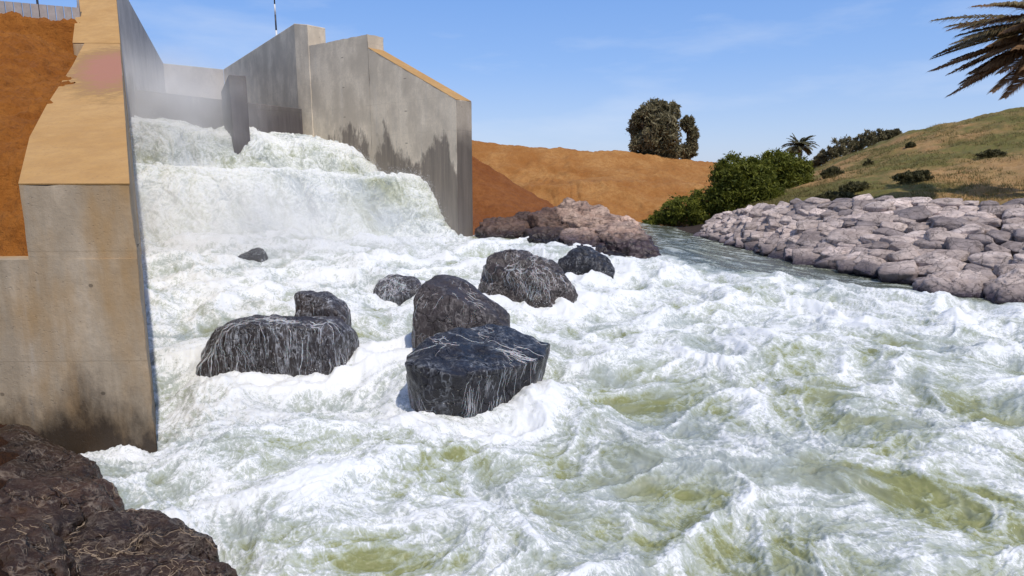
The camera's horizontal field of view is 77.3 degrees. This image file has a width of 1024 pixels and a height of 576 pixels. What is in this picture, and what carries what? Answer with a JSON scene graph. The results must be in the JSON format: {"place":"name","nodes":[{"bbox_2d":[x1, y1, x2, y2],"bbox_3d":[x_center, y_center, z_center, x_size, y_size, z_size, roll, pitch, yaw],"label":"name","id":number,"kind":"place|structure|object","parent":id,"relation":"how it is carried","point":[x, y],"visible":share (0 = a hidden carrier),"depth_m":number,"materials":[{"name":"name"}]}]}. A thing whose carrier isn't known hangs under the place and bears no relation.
{"place":"outdoors","nodes":[
{"label":"outdoors","id":0,"kind":"place"},
{"bbox_2d":[0,423,26,575],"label":"bank","id":1,"kind":"structure","parent":0,"point":[5,457],"depth_m":5.61,"materials":[{"name":"stone"}]},
{"bbox_2d":[0,517,80,575],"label":"bank rock","id":2,"kind":"object","parent":1,"relation":"on","point":[21,556],"visible":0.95,"depth_m":4.12,"materials":[{"name":"stone"}]},
{"bbox_2d":[0,424,102,480],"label":"bank rock","id":3,"kind":"object","parent":1,"relation":"on","point":[36,451],"visible":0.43,"depth_m":5.91,"materials":[{"name":"stone"}]},
{"bbox_2d":[0,473,124,538],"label":"bank rock","id":4,"kind":"object","parent":1,"relation":"on","point":[85,499],"visible":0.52,"depth_m":4.90,"materials":[{"name":"stone"}]},
{"bbox_2d":[63,508,219,575],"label":"bank rock","id":5,"kind":"object","parent":1,"relation":"on","point":[119,529],"visible":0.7,"depth_m":4.78,"materials":[{"name":"stone"}]},
{"bbox_2d":[106,554,237,575],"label":"bank rock","id":6,"kind":"object","parent":1,"relation":"on","point":[148,565],"visible":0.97,"depth_m":4.35,"materials":[{"name":"stone"}]},
{"bbox_2d":[0,482,221,575],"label":"roots","id":7,"kind":"object","parent":6,"relation":"on","point":[133,541],"visible":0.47,"depth_m":4.60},
{"bbox_2d":[0,11,79,255],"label":"embankment","id":8,"kind":"structure","parent":0,"point":[38,57],"depth_m":11.30,"materials":[{"name":"soil"}]},
{"bbox_2d":[0,0,80,20],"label":"perimeter fence","id":9,"kind":"object","parent":8,"relation":"on","point":[37,10],"visible":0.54,"depth_m":17.76,"materials":[{"name":"metal"}]},
{"bbox_2d":[0,0,156,453],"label":"wing wall","id":10,"kind":"structure","parent":8,"relation":"on","point":[75,371],"depth_m":7.08,"materials":[{"name":"concrete"}]},
{"bbox_2d":[117,0,165,126],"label":"side wall","id":11,"kind":"structure","parent":8,"relation":"on","point":[143,67],"depth_m":25.81,"materials":[{"name":"concrete"}]},
{"bbox_2d":[224,24,297,107],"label":"side wall","id":12,"kind":"structure","parent":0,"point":[267,69],"depth_m":32.02,"materials":[{"name":"concrete"}]},
{"bbox_2d":[130,115,463,242],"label":"waterfall","id":13,"kind":"structure","parent":0,"point":[227,197],"depth_m":22.65,"materials":[{"name":"white liquid"}]},
{"bbox_2d":[0,0,1023,165],"label":"sky","id":14,"kind":"structure","parent":0,"point":[751,75],"materials":[{"name":"blue"}]},
{"bbox_2d":[472,156,553,237],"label":"earth slope","id":15,"kind":"structure","parent":0,"point":[496,194],"depth_m":28.24,"materials":[{"name":"soil"}]},
{"bbox_2d":[294,24,472,236],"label":"wing wall","id":16,"kind":"structure","parent":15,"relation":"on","point":[375,101],"depth_m":25.66,"materials":[{"name":"concrete"}]},
{"bbox_2d":[475,216,530,238],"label":"outcrop rock","id":17,"kind":"object","parent":15,"relation":"on","point":[513,227],"visible":0.4,"depth_m":24.19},
{"bbox_2d":[524,226,563,243],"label":"outcrop rock","id":18,"kind":"object","parent":15,"relation":"on","point":[544,235],"visible":0.23,"depth_m":22.61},
{"bbox_2d":[527,206,569,228],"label":"outcrop rock","id":19,"kind":"object","parent":15,"relation":"on","point":[546,216],"visible":0.2,"depth_m":24.10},
{"bbox_2d":[555,197,621,227],"bbox_3d":[3.023,-1.989,24.823,3.400,2.994,2.837,4,11,21],"label":"outcrop rock","id":20,"kind":"object","parent":15,"relation":"on","point":[572,213],"visible":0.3,"depth_m":24.21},
{"bbox_2d":[559,227,617,251],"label":"outcrop rock","id":21,"kind":"object","parent":15,"relation":"on","point":[583,235],"visible":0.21,"depth_m":22.06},
{"bbox_2d":[595,221,660,258],"bbox_3d":[3.949,-1.132,22.203,2.287,2.274,3.301,0,10,0],"label":"outcrop rock","id":22,"kind":"object","parent":15,"relation":"on","point":[628,238],"visible":0.51,"depth_m":21.19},
{"bbox_2d":[81,222,1023,575],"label":"river","id":23,"kind":"structure","parent":0,"point":[701,406],"depth_m":7.62,"materials":[{"name":"white liquid"}]},
{"bbox_2d":[135,90,302,133],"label":"breast wall","id":24,"kind":"structure","parent":23,"relation":"in","point":[202,112],"depth_m":26.63,"materials":[{"name":"concrete"}]},
{"bbox_2d":[221,75,249,153],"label":"divider pier","id":25,"kind":"structure","parent":23,"relation":"in","point":[235,107],"depth_m":24.09,"materials":[{"name":"concrete"}]},
{"bbox_2d":[238,247,267,261],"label":"boulder","id":26,"kind":"object","parent":23,"relation":"in","point":[258,254],"visible":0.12,"depth_m":17.42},
{"bbox_2d":[196,314,358,377],"bbox_3d":[-3.716,1.200,10.323,2.354,1.610,1.511,0,10,0],"label":"boulder","id":27,"kind":"object","parent":23,"relation":"in","point":[274,359],"visible":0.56,"depth_m":9.61,"materials":[{"name":"stone"}]},
{"bbox_2d":[294,290,351,326],"bbox_3d":[-3.248,0.918,11.064,1.017,1.763,0.730,0,10,0],"label":"boulder","id":28,"kind":"object","parent":23,"relation":"in","point":[326,303],"visible":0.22,"depth_m":10.72,"materials":[{"name":"stone"}]},
{"bbox_2d":[135,116,612,419],"bbox_3d":[-4.002,-2.782,17.628,10.834,5.308,21.728,-7,12,-33],"label":"spray","id":29,"kind":"object","parent":23,"relation":"on","point":[354,179],"visible":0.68,"depth_m":24.09,"materials":[{"name":"white"}]},
{"bbox_2d":[373,274,420,305],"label":"boulder","id":30,"kind":"object","parent":23,"relation":"in","point":[413,284],"visible":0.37,"depth_m":14.93,"materials":[{"name":"stone"}]},
{"bbox_2d":[411,274,509,347],"bbox_3d":[-0.836,0.827,10.854,1.701,2.046,1.364,0,10,0],"label":"boulder","id":31,"kind":"object","parent":23,"relation":"in","point":[431,321],"visible":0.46,"depth_m":10.30,"materials":[{"name":"stone"}]},
{"bbox_2d":[405,324,549,417],"bbox_3d":[-0.474,1.427,8.988,1.492,1.552,2.374,7,12,34],"label":"boulder","id":32,"kind":"object","parent":23,"relation":"in","point":[435,379],"visible":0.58,"depth_m":8.35,"materials":[{"name":"stone"}]},
{"bbox_2d":[478,249,577,307],"bbox_3d":[0.350,0.227,14.403,2.208,2.159,1.378,5,11,25],"label":"boulder","id":33,"kind":"object","parent":23,"relation":"in","point":[497,285],"visible":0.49,"depth_m":13.97,"materials":[{"name":"stone"}]},
{"bbox_2d":[196,254,575,417],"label":"runoff","id":34,"kind":"structure","parent":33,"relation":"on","point":[404,287],"depth_m":9.66,"materials":[{"name":"grey liquid"}]},
{"bbox_2d":[558,246,614,277],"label":"boulder","id":35,"kind":"object","parent":23,"relation":"in","point":[579,260],"visible":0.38,"depth_m":16.88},
{"bbox_2d":[567,244,625,256],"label":"outcrop rock","id":36,"kind":"object","parent":23,"relation":"in","point":[603,250],"visible":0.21,"depth_m":20.65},
{"bbox_2d":[472,140,715,226],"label":"canal bank","id":37,"kind":"structure","parent":0,"point":[639,187],"depth_m":47.10,"materials":[{"name":"soil"}]},
{"bbox_2d":[163,63,223,99],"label":"back wall","id":38,"kind":"structure","parent":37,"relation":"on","point":[203,82],"depth_m":38.23,"materials":[{"name":"concrete"}]},
{"bbox_2d":[625,98,685,158],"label":"eucalyptus tree","id":39,"kind":"object","parent":37,"relation":"on","point":[653,128],"visible":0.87,"depth_m":54.40,"materials":[{"name":"green plant"}]},
{"bbox_2d":[642,210,677,224],"bbox_3d":[8.342,-3.812,35.931,2.136,1.307,1.408,0,10,0],"label":"bush","id":40,"kind":"object","parent":37,"relation":"on","point":[653,219],"visible":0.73,"depth_m":35.58,"materials":[{"name":"green plant"}]},
{"bbox_2d":[679,114,700,159],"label":"eucalyptus tree","id":41,"kind":"object","parent":37,"relation":"on","point":[689,128],"visible":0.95,"depth_m":55.28,"materials":[{"name":"green plant"}]},
{"bbox_2d":[688,107,1023,226],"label":"hill","id":42,"kind":"structure","parent":0,"point":[1013,165],"depth_m":34.26,"materials":[{"name":"plant"}]},
{"bbox_2d":[658,187,716,226],"bbox_3d":[9.786,-4.412,35.191,3.604,2.342,2.628,0,10,0],"label":"bush","id":43,"kind":"object","parent":42,"relation":"on","point":[691,209],"visible":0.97,"depth_m":34.88,"materials":[{"name":"green plant"}]},
{"bbox_2d":[703,150,786,214],"bbox_3d":[12.616,-5.452,34.521,4.420,3.961,3.652,5,11,27],"label":"bush","id":44,"kind":"object","parent":42,"relation":"on","point":[738,182],"visible":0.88,"depth_m":33.78,"materials":[{"name":"green plant"}]},
{"bbox_2d":[760,147,816,188],"bbox_3d":[16.337,-6.726,38.291,3.768,3.367,3.619,9,13,42],"label":"bush","id":45,"kind":"object","parent":42,"relation":"on","point":[793,171],"visible":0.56,"depth_m":37.57,"materials":[{"name":"green plant"}]},
{"bbox_2d":[781,133,818,158],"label":"palm tree","id":46,"kind":"object","parent":42,"relation":"on","point":[802,145],"visible":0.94,"depth_m":60.29,"materials":[{"name":"green plant"}]},
{"bbox_2d":[814,148,829,164],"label":"crest tree","id":47,"kind":"object","parent":42,"relation":"on","point":[821,156],"visible":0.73,"depth_m":55.73,"materials":[{"name":"green plant"}]},
{"bbox_2d":[815,189,843,200],"bbox_3d":[13.047,-3.639,26.257,1.287,0.882,0.918,0,10,0],"label":"hillside bush","id":48,"kind":"object","parent":42,"relation":"on","point":[828,194],"visible":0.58,"depth_m":26.07,"materials":[{"name":"green plant"}]},
{"bbox_2d":[819,165,844,178],"bbox_3d":[18.720,-6.679,37.515,1.418,1.018,0.976,0,10,0],"label":"hillside bush","id":49,"kind":"object","parent":42,"relation":"on","point":[831,171],"visible":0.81,"depth_m":37.28,"materials":[{"name":"green plant"}]},
{"bbox_2d":[826,137,849,159],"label":"crest tree","id":50,"kind":"object","parent":42,"relation":"on","point":[836,150],"visible":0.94,"depth_m":54.51,"materials":[{"name":"green plant"}]},
{"bbox_2d":[676,224,1013,278],"bbox_3d":[11.926,-1.987,23.331,8.619,2.267,24.136,-5,11,-28],"label":"riprap bed","id":51,"kind":"object","parent":42,"relation":"on","point":[693,229],"visible":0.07,"depth_m":32.53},
{"bbox_2d":[759,243,776,255],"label":"riprap stone","id":52,"kind":"object","parent":51,"relation":"on","point":[765,249],"visible":0.38,"depth_m":23.39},
{"bbox_2d":[768,219,783,229],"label":"riprap stone","id":53,"kind":"object","parent":51,"relation":"on","point":[774,224],"visible":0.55,"depth_m":24.93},
{"bbox_2d":[767,248,785,258],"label":"riprap stone","id":54,"kind":"object","parent":51,"relation":"on","point":[780,254],"visible":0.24,"depth_m":22.74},
{"bbox_2d":[792,248,821,265],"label":"riprap stone","id":55,"kind":"object","parent":51,"relation":"on","point":[800,256],"visible":0.46,"depth_m":21.06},
{"bbox_2d":[796,220,822,232],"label":"riprap stone","id":56,"kind":"object","parent":51,"relation":"on","point":[803,225],"visible":0.5,"depth_m":23.13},
{"bbox_2d":[796,231,823,245],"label":"riprap stone","id":57,"kind":"object","parent":51,"relation":"on","point":[810,235],"visible":0.48,"depth_m":22.23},
{"bbox_2d":[803,197,829,204],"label":"riprap stone","id":58,"kind":"object","parent":51,"relation":"on","point":[813,200],"visible":0.44,"depth_m":24.97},
{"bbox_2d":[813,253,846,269],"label":"riprap stone","id":59,"kind":"object","parent":51,"relation":"on","point":[828,262],"visible":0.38,"depth_m":20.05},
{"bbox_2d":[821,246,845,258],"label":"riprap stone","id":60,"kind":"object","parent":51,"relation":"on","point":[828,251],"visible":0.63,"depth_m":20.43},
{"bbox_2d":[827,218,843,227],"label":"riprap stone","id":61,"kind":"object","parent":51,"relation":"on","point":[836,222],"visible":0.49,"depth_m":22.33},
{"bbox_2d":[836,260,856,273],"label":"riprap stone","id":62,"kind":"object","parent":51,"relation":"on","point":[844,266],"visible":0.52,"depth_m":19.26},
{"bbox_2d":[824,228,871,245],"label":"riprap stone","id":63,"kind":"object","parent":51,"relation":"on","point":[843,235],"visible":0.65,"depth_m":20.99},
{"bbox_2d":[838,213,862,221],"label":"riprap stone","id":64,"kind":"object","parent":51,"relation":"on","point":[852,218],"visible":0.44,"depth_m":22.14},
{"bbox_2d":[852,199,875,209],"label":"riprap stone","id":65,"kind":"object","parent":51,"relation":"on","point":[859,204],"visible":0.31,"depth_m":22.93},
{"bbox_2d":[853,259,879,278],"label":"riprap stone","id":66,"kind":"object","parent":51,"relation":"on","point":[864,268],"visible":0.77,"depth_m":18.56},
{"bbox_2d":[853,251,885,264],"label":"riprap stone","id":67,"kind":"object","parent":51,"relation":"on","point":[862,255],"visible":0.38,"depth_m":19.10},
{"bbox_2d":[860,234,884,243],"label":"riprap stone","id":68,"kind":"object","parent":51,"relation":"on","point":[868,238],"visible":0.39,"depth_m":20.25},
{"bbox_2d":[857,212,897,223],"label":"riprap stone","id":69,"kind":"object","parent":51,"relation":"on","point":[876,217],"visible":0.51,"depth_m":21.32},
{"bbox_2d":[863,201,895,211],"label":"riprap stone","id":70,"kind":"object","parent":51,"relation":"on","point":[880,206],"visible":0.56,"depth_m":22.04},
{"bbox_2d":[870,241,889,249],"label":"riprap stone","id":71,"kind":"object","parent":51,"relation":"on","point":[879,245],"visible":0.55,"depth_m":19.59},
{"bbox_2d":[868,249,894,261],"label":"riprap stone","id":72,"kind":"object","parent":51,"relation":"on","point":[881,253],"visible":0.59,"depth_m":19.04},
{"bbox_2d":[872,227,906,235],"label":"riprap stone","id":73,"kind":"object","parent":51,"relation":"on","point":[885,231],"visible":0.38,"depth_m":20.20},
{"bbox_2d":[879,221,907,232],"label":"riprap stone","id":74,"kind":"object","parent":51,"relation":"on","point":[900,226],"visible":0.59,"depth_m":20.57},
{"bbox_2d":[877,260,918,284],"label":"riprap stone","id":75,"kind":"object","parent":51,"relation":"on","point":[904,272],"visible":0.79,"depth_m":17.51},
{"bbox_2d":[880,235,917,243],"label":"riprap stone","id":76,"kind":"object","parent":51,"relation":"on","point":[890,239],"visible":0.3,"depth_m":19.46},
{"bbox_2d":[885,199,912,208],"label":"riprap stone","id":77,"kind":"object","parent":51,"relation":"on","point":[897,203],"visible":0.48,"depth_m":21.98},
{"bbox_2d":[887,247,919,261],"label":"riprap stone","id":78,"kind":"object","parent":51,"relation":"on","point":[909,253],"visible":0.63,"depth_m":18.51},
{"bbox_2d":[888,241,919,251],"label":"riprap stone","id":79,"kind":"object","parent":51,"relation":"on","point":[895,246],"visible":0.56,"depth_m":19.00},
{"bbox_2d":[893,205,933,222],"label":"riprap stone","id":80,"kind":"object","parent":51,"relation":"on","point":[920,213],"visible":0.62,"depth_m":20.82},
{"bbox_2d":[903,230,925,238],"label":"riprap stone","id":81,"kind":"object","parent":51,"relation":"on","point":[920,234],"visible":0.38,"depth_m":19.46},
{"bbox_2d":[906,221,928,232],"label":"riprap stone","id":82,"kind":"object","parent":51,"relation":"on","point":[914,226],"visible":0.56,"depth_m":19.96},
{"bbox_2d":[911,197,931,205],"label":"riprap stone","id":83,"kind":"object","parent":51,"relation":"on","point":[915,201],"visible":0.45,"depth_m":21.94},
{"bbox_2d":[913,239,945,249],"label":"riprap stone","id":84,"kind":"object","parent":51,"relation":"on","point":[924,244],"visible":0.43,"depth_m":18.65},
{"bbox_2d":[912,252,947,266],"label":"riprap stone","id":85,"kind":"object","parent":51,"relation":"on","point":[928,258],"visible":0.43,"depth_m":17.71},
{"bbox_2d":[926,261,960,274],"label":"riprap stone","id":86,"kind":"object","parent":51,"relation":"on","point":[937,266],"visible":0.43,"depth_m":16.89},
{"bbox_2d":[925,229,967,241],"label":"riprap stone","id":87,"kind":"object","parent":51,"relation":"on","point":[936,235],"visible":0.37,"depth_m":18.77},
{"bbox_2d":[928,198,964,208],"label":"riprap stone","id":88,"kind":"object","parent":51,"relation":"on","point":[945,202],"visible":0.48,"depth_m":21.30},
{"bbox_2d":[930,216,969,230],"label":"riprap stone","id":89,"kind":"object","parent":51,"relation":"on","point":[949,223],"visible":0.57,"depth_m":19.48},
{"bbox_2d":[932,249,969,262],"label":"riprap stone","id":90,"kind":"object","parent":51,"relation":"on","point":[960,255],"visible":0.48,"depth_m":17.63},
{"bbox_2d":[912,269,989,297],"bbox_3d":[11.057,0.124,16.025,1.846,1.127,1.375,0,10,0],"label":"boulder","id":91,"kind":"object","parent":51,"relation":"on","point":[967,283],"visible":0.47,"depth_m":15.68,"materials":[{"name":"stone"}]},
{"bbox_2d":[938,207,964,217],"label":"riprap stone","id":92,"kind":"object","parent":51,"relation":"on","point":[951,212],"visible":0.52,"depth_m":20.50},
{"bbox_2d":[943,258,966,269],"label":"riprap stone","id":93,"kind":"object","parent":51,"relation":"on","point":[956,263],"visible":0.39,"depth_m":17.23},
{"bbox_2d":[943,237,983,255],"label":"riprap stone","id":94,"kind":"object","parent":51,"relation":"on","point":[971,247],"visible":0.57,"depth_m":17.90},
{"bbox_2d":[951,223,984,234],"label":"riprap stone","id":95,"kind":"object","parent":51,"relation":"on","point":[972,228],"visible":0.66,"depth_m":18.68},
{"bbox_2d":[964,263,992,272],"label":"riprap stone","id":96,"kind":"object","parent":51,"relation":"on","point":[972,267],"visible":0.36,"depth_m":16.80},
{"bbox_2d":[964,211,996,217],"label":"riprap stone","id":97,"kind":"object","parent":51,"relation":"on","point":[979,214],"visible":0.34,"depth_m":19.88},
{"bbox_2d":[967,234,994,247],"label":"riprap stone","id":98,"kind":"object","parent":51,"relation":"on","point":[984,240],"visible":0.48,"depth_m":18.04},
{"bbox_2d":[975,218,1002,227],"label":"riprap stone","id":99,"kind":"object","parent":51,"relation":"on","point":[995,222],"visible":0.66,"depth_m":19.16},
{"bbox_2d":[967,251,1012,268],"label":"riprap stone","id":100,"kind":"object","parent":51,"relation":"on","point":[989,259],"visible":0.66,"depth_m":16.91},
{"bbox_2d":[983,243,1010,253],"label":"riprap stone","id":101,"kind":"object","parent":51,"relation":"on","point":[993,247],"visible":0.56,"depth_m":17.31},
{"bbox_2d":[985,229,1014,244],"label":"riprap stone","id":102,"kind":"object","parent":51,"relation":"on","point":[999,237],"visible":0.64,"depth_m":18.09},
{"bbox_2d":[979,204,1023,218],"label":"riprap stone","id":103,"kind":"object","parent":51,"relation":"on","point":[998,211],"visible":0.37,"depth_m":19.89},
{"bbox_2d":[982,268,1023,303],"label":"boulder","id":104,"kind":"object","parent":51,"relation":"on","point":[1005,288],"visible":0.55,"depth_m":15.03,"materials":[{"name":"stone"}]},
{"bbox_2d":[992,263,1023,276],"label":"riprap stone","id":105,"kind":"object","parent":51,"relation":"on","point":[999,270],"visible":0.41,"depth_m":16.16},
{"bbox_2d":[1000,241,1023,254],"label":"riprap stone","id":106,"kind":"object","parent":51,"relation":"on","point":[1015,247],"visible":0.52,"depth_m":17.39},
{"bbox_2d":[1001,208,1023,220],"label":"riprap stone","id":107,"kind":"object","parent":51,"relation":"on","point":[1013,213],"visible":0.52,"depth_m":19.15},
{"bbox_2d":[1001,224,1023,232],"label":"riprap stone","id":108,"kind":"object","parent":51,"relation":"on","point":[1010,228],"visible":0.59,"depth_m":18.30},
{"bbox_2d":[1002,217,1023,225],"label":"riprap stone","id":109,"kind":"object","parent":51,"relation":"on","point":[1017,220],"visible":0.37,"depth_m":18.80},
{"bbox_2d":[1013,229,1023,241],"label":"riprap stone","id":110,"kind":"object","parent":51,"relation":"on","point":[1018,235],"visible":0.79,"depth_m":17.66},
{"bbox_2d":[840,134,858,155],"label":"crest tree","id":111,"kind":"object","parent":42,"relation":"on","point":[851,143],"visible":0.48,"depth_m":55.58,"materials":[{"name":"green plant"}]},
{"bbox_2d":[838,180,869,192],"bbox_3d":[15.288,-4.412,28.594,1.365,0.814,0.974,0,10,0],"label":"hillside bush","id":112,"kind":"object","parent":42,"relation":"on","point":[852,186],"visible":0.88,"depth_m":28.38,"materials":[{"name":"green plant"}]},
{"bbox_2d":[861,129,877,146],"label":"crest tree","id":113,"kind":"object","parent":42,"relation":"on","point":[869,138],"visible":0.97,"depth_m":54.39,"materials":[{"name":"green plant"}]},
{"bbox_2d":[889,169,934,184],"bbox_3d":[17.482,-4.771,28.043,1.683,0.886,1.168,0,10,0],"label":"hillside bush","id":114,"kind":"object","parent":42,"relation":"on","point":[908,176],"visible":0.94,"depth_m":27.75,"materials":[{"name":"green plant"}]},
{"bbox_2d":[927,0,1023,99],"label":"palm tree","id":115,"kind":"object","parent":42,"relation":"on","point":[1006,37],"visible":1,"depth_m":20.52,"materials":[{"name":"green plant"}]},
{"bbox_2d":[974,149,1007,158],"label":"hillside bush","id":116,"kind":"object","parent":42,"relation":"on","point":[988,153],"visible":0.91,"depth_m":31.61,"materials":[{"name":"green plant"}]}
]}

